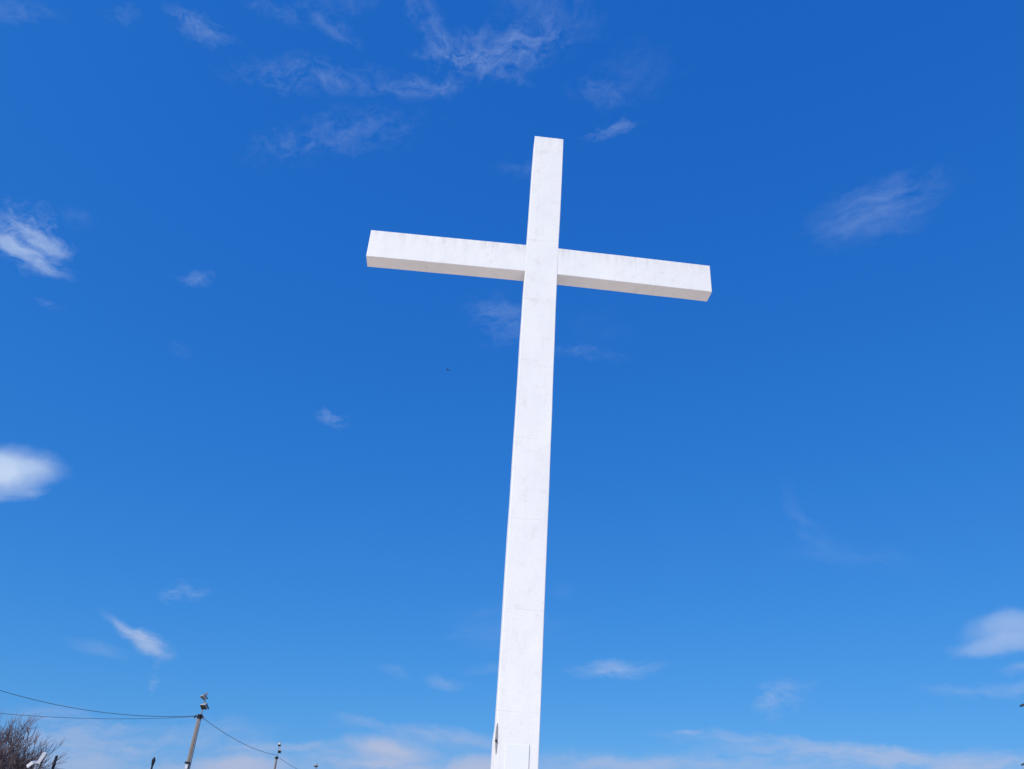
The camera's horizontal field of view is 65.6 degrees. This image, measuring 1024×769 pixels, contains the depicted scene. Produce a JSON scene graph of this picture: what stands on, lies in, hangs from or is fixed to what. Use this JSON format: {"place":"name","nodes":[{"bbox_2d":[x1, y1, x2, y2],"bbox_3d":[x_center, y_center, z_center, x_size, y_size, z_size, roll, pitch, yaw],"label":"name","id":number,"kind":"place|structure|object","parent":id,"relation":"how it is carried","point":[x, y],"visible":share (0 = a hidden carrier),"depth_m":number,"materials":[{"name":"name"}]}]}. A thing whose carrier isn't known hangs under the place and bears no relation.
{"place":"outdoors","nodes":[
{"label":"outdoors","id":0,"kind":"place"},
{"bbox_2d":[0,0,1023,768],"label":"sky","id":1,"kind":"structure","parent":0,"point":[244,464],"materials":[{"name":"blue"}]},
{"bbox_3d":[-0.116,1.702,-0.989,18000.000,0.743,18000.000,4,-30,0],"label":"ground","id":2,"kind":"structure","parent":0,"visible":0},
{"bbox_2d":[151,757,155,768],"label":"lamp post","id":3,"kind":"object","parent":2,"relation":"on","point":[153,761],"visible":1,"depth_m":62.71,"materials":[{"name":"metal"}]},
{"bbox_2d":[185,692,208,768],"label":"utility pole","id":4,"kind":"object","parent":2,"relation":"on","point":[204,706],"visible":1,"depth_m":49.94,"materials":[{"name":"grey wood"}]},
{"bbox_2d":[0,713,182,718],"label":"power cable","id":5,"kind":"object","parent":4,"relation":"attached to","point":[92,718],"visible":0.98,"depth_m":47.08,"materials":[{"name":"black rubber"}]},
{"bbox_2d":[0,690,187,716],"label":"power cable","id":6,"kind":"object","parent":4,"relation":"attached to","point":[102,712],"visible":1,"depth_m":47.57,"materials":[{"name":"black rubber"}]},
{"bbox_2d":[206,720,274,754],"bbox_3d":[-21.029,28.352,63.057,0.032,0.552,29.137,6,-30,-3],"label":"power cable","id":7,"kind":"object","parent":4,"relation":"attached to","point":[235,739],"visible":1,"depth_m":58.97,"materials":[{"name":"black rubber"}]},
{"bbox_2d":[274,741,280,768],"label":"floodlight pole","id":8,"kind":"object","parent":2,"relation":"on","point":[279,751],"visible":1,"depth_m":75.70,"materials":[{"name":"metal"}]},
{"label":"pavement","id":9,"kind":"structure","parent":0,"visible":0},
{"bbox_2d":[0,711,68,768],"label":"bare tree","id":10,"kind":"object","parent":9,"relation":"on","point":[10,759],"visible":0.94,"depth_m":26.31,"materials":[{"name":"brown plant"}]},
{"bbox_2d":[26,752,47,768],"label":"floodlight mast","id":11,"kind":"object","parent":9,"relation":"on","point":[31,764],"visible":1,"depth_m":23.75,"materials":[{"name":"metal"}]},
{"bbox_2d":[51,755,57,768],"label":"lamp post","id":12,"kind":"object","parent":9,"relation":"on","point":[54,762],"visible":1,"depth_m":24.02,"materials":[{"name":"metal"}]},
{"bbox_2d":[366,136,711,768],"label":"cross","id":13,"kind":"object","parent":9,"relation":"on","point":[540,264],"visible":1,"depth_m":18.66,"materials":[{"name":"white paint"}]}
]}

